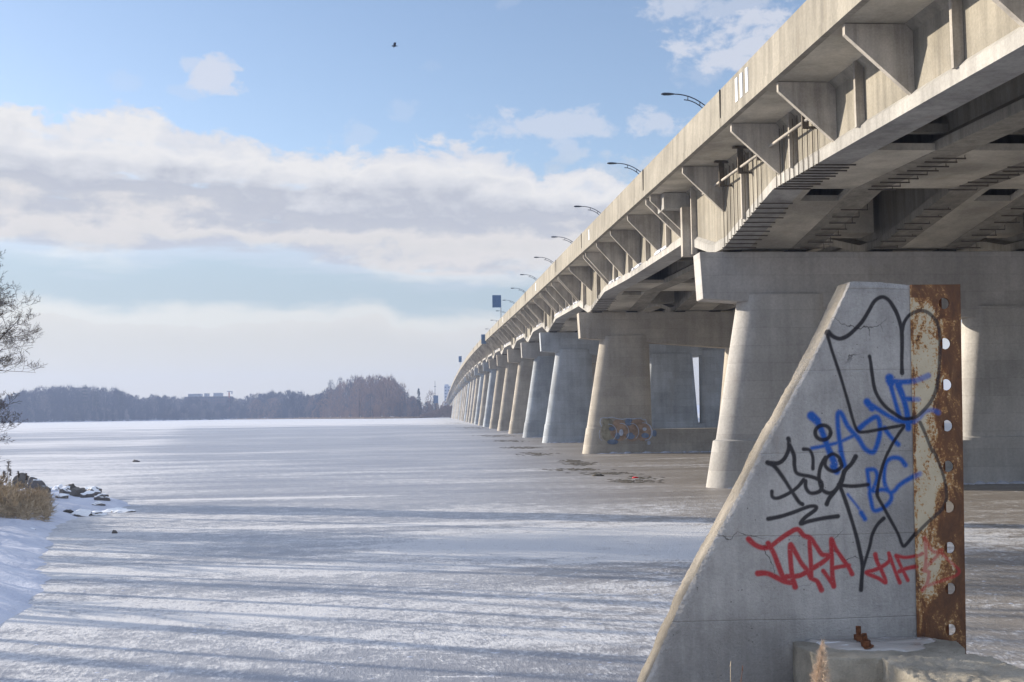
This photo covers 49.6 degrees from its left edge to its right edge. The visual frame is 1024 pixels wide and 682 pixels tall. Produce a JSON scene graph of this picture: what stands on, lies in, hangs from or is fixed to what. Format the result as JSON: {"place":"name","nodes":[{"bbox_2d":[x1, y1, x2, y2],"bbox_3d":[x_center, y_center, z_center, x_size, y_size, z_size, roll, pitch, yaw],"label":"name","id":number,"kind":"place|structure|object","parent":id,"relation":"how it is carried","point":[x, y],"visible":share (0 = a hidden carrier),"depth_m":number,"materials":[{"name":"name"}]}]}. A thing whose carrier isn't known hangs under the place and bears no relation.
{"place":"outdoors","nodes":[
{"label":"outdoors","id":0,"kind":"place"},
{"bbox_2d":[0,485,130,623],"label":"snow bank","id":1,"kind":"structure","parent":0,"point":[23,544],"depth_m":22.33,"materials":[{"name":"white snow"}]},
{"bbox_2d":[0,295,28,483],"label":"bare tree","id":2,"kind":"object","parent":1,"relation":"on","point":[2,421],"visible":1,"depth_m":26.20,"materials":[{"name":"brown plant"}]},
{"bbox_2d":[0,250,33,440],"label":"bare tree","id":3,"kind":"object","parent":1,"relation":"on","point":[5,332],"visible":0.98,"depth_m":28.29,"materials":[{"name":"brown plant"}]},
{"bbox_2d":[12,473,29,487],"bbox_3d":[-17.419,5.067,39.444,0.711,0.772,0.541,2,-4,-33],"label":"rock","id":4,"kind":"object","parent":1,"relation":"on","point":[22,478],"visible":0.33,"depth_m":39.26,"materials":[{"name":"grey stone"}]},
{"bbox_2d":[0,264,47,372],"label":"bare tree","id":5,"kind":"object","parent":1,"relation":"on","point":[23,335],"visible":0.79,"depth_m":32.22,"materials":[{"name":"brown plant"}]},
{"bbox_2d":[0,472,57,521],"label":"reed bed","id":6,"kind":"object","parent":1,"relation":"on","point":[16,502],"visible":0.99,"depth_m":28.62,"materials":[{"name":"beige plant"}]},
{"bbox_2d":[25,476,46,488],"bbox_3d":[-15.751,4.773,36.743,0.654,0.600,0.508,-2,-4,25],"label":"rock","id":7,"kind":"object","parent":1,"relation":"on","point":[34,481],"visible":0.6,"depth_m":36.61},
{"bbox_2d":[36,486,50,494],"bbox_3d":[-14.398,4.696,34.054,0.484,0.459,0.325,0,-4,-4],"label":"rock","id":8,"kind":"object","parent":1,"relation":"on","point":[44,487],"visible":0.17,"depth_m":34.02,"materials":[{"name":"grey stone"}]},
{"bbox_2d":[52,484,62,490],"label":"rock","id":9,"kind":"object","parent":1,"relation":"on","point":[57,487],"visible":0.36,"depth_m":37.86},
{"bbox_2d":[55,493,68,498],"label":"rock","id":10,"kind":"object","parent":1,"relation":"on","point":[64,496],"visible":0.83,"depth_m":33.47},
{"bbox_2d":[59,485,70,493],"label":"rock","id":11,"kind":"object","parent":1,"relation":"on","point":[65,489],"visible":0.63,"depth_m":35.61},
{"bbox_2d":[66,483,75,489],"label":"rock","id":12,"kind":"object","parent":1,"relation":"on","point":[72,485],"visible":0.21,"depth_m":38.48,"materials":[{"name":"grey stone"}]},
{"bbox_2d":[69,487,85,496],"bbox_3d":[-13.671,4.832,34.952,0.563,0.473,0.373,0,-4,-4],"label":"rock","id":13,"kind":"object","parent":1,"relation":"on","point":[76,491],"visible":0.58,"depth_m":34.81,"materials":[{"name":"grey stone"}]},
{"bbox_2d":[70,509,91,516],"bbox_3d":[-11.956,4.807,30.737,0.570,0.317,0.514,0,-4,-4],"label":"rock","id":14,"kind":"object","parent":1,"relation":"on","point":[81,512],"visible":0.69,"depth_m":30.65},
{"bbox_2d":[80,491,94,497],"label":"rock","id":15,"kind":"object","parent":1,"relation":"on","point":[87,494],"visible":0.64,"depth_m":34.41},
{"bbox_2d":[84,486,101,492],"bbox_3d":[-14.153,5.036,36.825,1.006,0.431,0.669,3,-5,-42],"label":"rock","id":16,"kind":"object","parent":1,"relation":"on","point":[98,489],"visible":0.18,"depth_m":36.87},
{"bbox_2d":[87,487,100,495],"bbox_3d":[-13.623,4.970,36.136,0.383,0.453,0.404,-4,-5,44],"label":"rock","id":17,"kind":"object","parent":1,"relation":"on","point":[97,492],"visible":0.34,"depth_m":36.07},
{"bbox_2d":[92,501,105,505],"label":"rock","id":18,"kind":"object","parent":1,"relation":"on","point":[100,503],"visible":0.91,"depth_m":33.00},
{"bbox_2d":[91,511,107,515],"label":"rock","id":19,"kind":"object","parent":1,"relation":"on","point":[94,513],"visible":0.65,"depth_m":30.89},
{"bbox_2d":[94,494,110,500],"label":"rock","id":20,"kind":"object","parent":1,"relation":"on","point":[103,497],"visible":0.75,"depth_m":33.78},
{"bbox_2d":[102,507,126,511],"bbox_3d":[-11.539,4.914,32.051,0.860,0.198,0.537,0,-4,-4],"label":"rock","id":21,"kind":"object","parent":1,"relation":"on","point":[112,509],"visible":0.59,"depth_m":32.02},
{"bbox_2d":[6,405,699,422],"bbox_3d":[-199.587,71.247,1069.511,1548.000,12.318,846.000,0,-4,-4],"label":"shore","id":22,"kind":"structure","parent":0,"point":[698,410],"depth_m":884.25,"materials":[{"name":"white snow"}]},
{"bbox_2d":[79,387,88,420],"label":"pine tree","id":23,"kind":"object","parent":22,"relation":"on","point":[84,391],"visible":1,"depth_m":860.73,"materials":[{"name":"grey plant"}]},
{"bbox_2d":[94,391,98,420],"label":"pine tree","id":24,"kind":"object","parent":22,"relation":"on","point":[96,400],"visible":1,"depth_m":867.76,"materials":[{"name":"grey plant"}]},
{"bbox_2d":[0,385,328,422],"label":"wood","id":25,"kind":"object","parent":22,"relation":"on","point":[60,403],"visible":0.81,"depth_m":883.84,"materials":[{"name":"grey plant"}]},
{"bbox_2d":[188,403,199,419],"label":"bare tree","id":26,"kind":"object","parent":22,"relation":"on","point":[194,410],"visible":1,"depth_m":929.44,"materials":[{"name":"grey plant"}]},
{"bbox_2d":[184,393,232,412],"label":"apartment building","id":27,"kind":"structure","parent":22,"relation":"on","point":[215,398],"depth_m":993.03,"materials":[{"name":"white concrete"}]},
{"bbox_2d":[246,398,263,417],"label":"bare tree","id":28,"kind":"object","parent":22,"relation":"on","point":[256,399],"visible":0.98,"depth_m":909.12,"materials":[{"name":"grey plant"}]},
{"bbox_2d":[263,398,281,417],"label":"bare tree","id":29,"kind":"object","parent":22,"relation":"on","point":[270,402],"visible":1,"depth_m":895.42,"materials":[{"name":"grey plant"}]},
{"bbox_2d":[315,399,332,416],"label":"bare tree","id":30,"kind":"object","parent":22,"relation":"on","point":[323,407],"visible":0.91,"depth_m":804.10,"materials":[{"name":"grey plant"}]},
{"bbox_2d":[347,378,367,416],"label":"bare tree","id":31,"kind":"object","parent":22,"relation":"on","point":[358,392],"visible":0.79,"depth_m":731.47,"materials":[{"name":"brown plant"}]},
{"bbox_2d":[304,373,421,417],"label":"brown wood","id":32,"kind":"object","parent":22,"relation":"on","point":[369,384],"visible":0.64,"depth_m":733.12,"materials":[{"name":"plant"}]},
{"bbox_2d":[362,393,377,416],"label":"bare tree","id":33,"kind":"object","parent":22,"relation":"on","point":[369,403],"visible":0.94,"depth_m":704.04,"materials":[{"name":"plant"}]},
{"bbox_2d":[373,377,398,416],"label":"bare tree","id":34,"kind":"object","parent":22,"relation":"on","point":[386,383],"visible":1,"depth_m":698.50,"materials":[{"name":"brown plant"}]},
{"bbox_2d":[416,389,421,414],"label":"conifer","id":35,"kind":"object","parent":22,"relation":"on","point":[418,396],"visible":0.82,"depth_m":733.24,"materials":[{"name":"green plant"}]},
{"bbox_2d":[409,402,443,415],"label":"pale thicket","id":36,"kind":"object","parent":22,"relation":"on","point":[426,406],"visible":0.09,"depth_m":778.75,"materials":[{"name":"grey plant"}]},
{"bbox_2d":[411,395,448,415],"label":"thicket","id":37,"kind":"object","parent":22,"relation":"on","point":[428,410],"visible":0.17,"depth_m":772.08,"materials":[{"name":"grey plant"}]},
{"bbox_2d":[425,391,437,407],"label":"building","id":38,"kind":"structure","parent":22,"relation":"on","point":[432,393],"depth_m":798.75,"materials":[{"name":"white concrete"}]},
{"bbox_2d":[419,405,451,416],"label":"embankment brush","id":39,"kind":"object","parent":22,"relation":"on","point":[445,410],"visible":0.98,"depth_m":702.68,"materials":[{"name":"grey plant"}]},
{"bbox_2d":[433,395,437,402],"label":"billboard","id":40,"kind":"object","parent":22,"relation":"on","point":[435,398],"visible":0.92,"depth_m":749.07,"materials":[{"name":"metal"}]},
{"bbox_2d":[444,384,450,405],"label":"tower block","id":41,"kind":"structure","parent":22,"relation":"on","point":[446,388],"depth_m":1296.72,"materials":[{"name":"white concrete"}]},
{"bbox_2d":[0,0,961,409],"label":"sky","id":42,"kind":"structure","parent":0,"point":[242,197],"materials":[{"name":"blue"}]},
{"bbox_2d":[0,413,1023,681],"bbox_3d":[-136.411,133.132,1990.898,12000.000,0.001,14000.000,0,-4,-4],"label":"frozen lake ice","id":43,"kind":"structure","parent":0,"point":[252,547],"depth_m":21.23,"materials":[{"name":"white ice"}]},
{"bbox_2d":[111,509,135,512],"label":"rock","id":44,"kind":"object","parent":43,"relation":"on","point":[124,510],"visible":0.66,"depth_m":31.77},
{"bbox_2d":[230,416,446,419],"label":"reeds","id":45,"kind":"object","parent":43,"relation":"on","point":[389,417],"visible":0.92,"depth_m":759.13,"materials":[{"name":"brown plant"}]},
{"bbox_2d":[455,389,458,418],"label":"bridge pier","id":46,"kind":"structure","parent":43,"relation":"on","point":[457,402],"depth_m":536.51,"materials":[{"name":"concrete"}]},
{"bbox_2d":[456,388,459,418],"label":"bridge pier","id":47,"kind":"structure","parent":43,"relation":"on","point":[458,402],"depth_m":511.97,"materials":[{"name":"grey concrete"}]},
{"bbox_2d":[457,386,460,419],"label":"bridge pier","id":48,"kind":"structure","parent":43,"relation":"on","point":[459,402],"depth_m":487.45,"materials":[{"name":"concrete"}]},
{"bbox_2d":[458,385,462,419],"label":"bridge pier","id":49,"kind":"structure","parent":43,"relation":"on","point":[461,388],"depth_m":462.97,"materials":[{"name":"concrete"}]},
{"bbox_2d":[459,383,463,419],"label":"bridge pier","id":50,"kind":"structure","parent":43,"relation":"on","point":[461,399],"depth_m":438.50,"materials":[{"name":"concrete"}]},
{"bbox_2d":[460,381,465,420],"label":"bridge pier","id":51,"kind":"structure","parent":43,"relation":"on","point":[464,385],"depth_m":413.94,"materials":[{"name":"grey concrete"}]},
{"bbox_2d":[462,379,467,420],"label":"bridge pier","id":52,"kind":"structure","parent":43,"relation":"on","point":[463,382],"depth_m":389.44,"materials":[{"name":"concrete"}]},
{"bbox_2d":[464,377,469,421],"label":"bridge pier","id":53,"kind":"structure","parent":43,"relation":"on","point":[467,397],"depth_m":364.94,"materials":[{"name":"concrete"}]},
{"bbox_2d":[466,375,472,421],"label":"bridge pier","id":54,"kind":"structure","parent":43,"relation":"on","point":[469,398],"depth_m":340.43,"materials":[{"name":"concrete"}]},
{"bbox_2d":[468,373,475,422],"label":"bridge pier","id":55,"kind":"structure","parent":43,"relation":"on","point":[472,396],"depth_m":315.92,"materials":[{"name":"grey concrete"}]},
{"bbox_2d":[471,371,479,423],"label":"bridge pier","id":56,"kind":"structure","parent":43,"relation":"on","point":[475,396],"depth_m":291.40,"materials":[{"name":"concrete"}]},
{"bbox_2d":[474,368,483,423],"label":"bridge pier","id":57,"kind":"structure","parent":43,"relation":"on","point":[479,397],"depth_m":266.90,"materials":[{"name":"concrete"}]},
{"bbox_2d":[478,365,489,425],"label":"bridge pier","id":58,"kind":"structure","parent":43,"relation":"on","point":[484,395],"depth_m":242.39,"materials":[{"name":"concrete"}]},
{"bbox_2d":[483,362,496,426],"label":"bridge pier","id":59,"kind":"structure","parent":43,"relation":"on","point":[489,399],"depth_m":217.87,"materials":[{"name":"concrete"}]},
{"bbox_2d":[489,358,505,428],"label":"bridge pier","id":60,"kind":"structure","parent":43,"relation":"on","point":[498,392],"depth_m":192.77,"materials":[{"name":"concrete"}]},
{"bbox_2d":[496,354,517,430],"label":"bridge pier","id":61,"kind":"structure","parent":43,"relation":"on","point":[507,396],"depth_m":167.95,"materials":[{"name":"concrete"}]},
{"bbox_2d":[34,500,1013,681],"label":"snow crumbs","id":62,"kind":"object","parent":43,"relation":"on","point":[431,614],"visible":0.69,"depth_m":15.22,"materials":[{"name":"white snow"}]},
{"bbox_2d":[507,349,595,433],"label":"bridge pier","id":63,"kind":"structure","parent":43,"relation":"on","point":[521,393],"depth_m":142.86,"materials":[{"name":"concrete"}]},
{"bbox_2d":[450,423,664,482],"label":"frozen weed","id":64,"kind":"object","parent":43,"relation":"on","point":[579,462],"visible":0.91,"depth_m":51.97,"materials":[{"name":"brown plant"}]},
{"bbox_2d":[520,342,698,437],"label":"bridge pier","id":65,"kind":"structure","parent":43,"relation":"on","point":[539,393],"depth_m":119.97,"materials":[{"name":"concrete"}]},
{"bbox_2d":[539,331,724,442],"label":"bridge pier","id":66,"kind":"structure","parent":43,"relation":"on","point":[673,395],"depth_m":98.65,"materials":[{"name":"concrete"}]},
{"bbox_2d":[446,0,1023,402],"bbox_3d":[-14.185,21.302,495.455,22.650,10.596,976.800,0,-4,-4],"label":"highway bridge","id":67,"kind":"structure","parent":66,"relation":"on","point":[842,125],"depth_m":32.45,"materials":[{"name":"concrete"}]},
{"bbox_2d":[481,334,485,343],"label":"road sign","id":68,"kind":"object","parent":67,"relation":"attached to","point":[483,341],"visible":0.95,"depth_m":190.49,"materials":[{"name":"metal"}]},
{"bbox_2d":[492,295,500,312],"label":"road sign","id":69,"kind":"object","parent":67,"relation":"attached to","point":[496,301],"visible":0.91,"depth_m":146.82,"materials":[{"name":"metal"}]},
{"bbox_2d":[574,206,599,214],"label":"street lamp","id":70,"kind":"object","parent":67,"relation":"on","point":[588,207],"visible":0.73,"depth_m":104.67,"materials":[{"name":"metal"}]},
{"bbox_2d":[607,162,640,173],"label":"street lamp","id":71,"kind":"object","parent":67,"relation":"on","point":[624,167],"visible":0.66,"depth_m":84.38,"materials":[{"name":"metal"}]},
{"bbox_2d":[661,92,704,107],"bbox_3d":[10.307,-9.918,63.915,3.288,8.902,0.288,0,-4,-4],"label":"street lamp","id":72,"kind":"object","parent":67,"relation":"on","point":[666,94],"visible":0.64,"depth_m":64.16,"materials":[{"name":"metal"}]},
{"bbox_2d":[577,310,734,453],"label":"bridge pier","id":73,"kind":"structure","parent":43,"relation":"on","point":[620,418],"depth_m":71.71,"materials":[{"name":"concrete"}]},
{"bbox_2d":[507,430,1023,488],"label":"snow drifts","id":74,"kind":"object","parent":43,"relation":"on","point":[982,482],"visible":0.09,"depth_m":70.99,"materials":[{"name":"white snow"}]},
{"bbox_2d":[693,249,1023,487],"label":"bridge pier","id":75,"kind":"structure","parent":43,"relation":"on","point":[781,300],"depth_m":39.08,"materials":[{"name":"concrete"}]},
{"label":"near bank","id":76,"kind":"structure","parent":0,"visible":0},
{"bbox_2d":[637,281,965,681],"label":"graffiti wall","id":77,"kind":"structure","parent":76,"relation":"on","point":[834,519],"depth_m":8.12,"materials":[{"name":"concrete"}]},
{"bbox_2d":[809,634,832,681],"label":"reed plume","id":78,"kind":"object","parent":76,"relation":"on","point":[820,673],"visible":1,"depth_m":6.02,"materials":[{"name":"beige plant"}]},
{"bbox_2d":[793,637,1023,681],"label":"concrete footing","id":79,"kind":"object","parent":76,"relation":"on","point":[906,659],"visible":0.94,"depth_m":7.44,"materials":[{"name":"grey concrete"}]},
{"bbox_2d":[854,626,861,640],"bbox_3d":[2.473,2.109,7.914,0.062,0.147,0.068,0,-4,-4],"label":"rusty bolt","id":80,"kind":"object","parent":79,"relation":"on","point":[857,636],"visible":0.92,"depth_m":7.90,"materials":[{"name":"metal"}]},
{"bbox_2d":[860,633,873,648],"bbox_3d":[2.464,2.102,7.713,0.099,0.140,0.100,0,-4,-4],"label":"rusty bolt","id":81,"kind":"object","parent":79,"relation":"on","point":[865,641],"visible":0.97,"depth_m":7.70,"materials":[{"name":"metal"}]}
]}

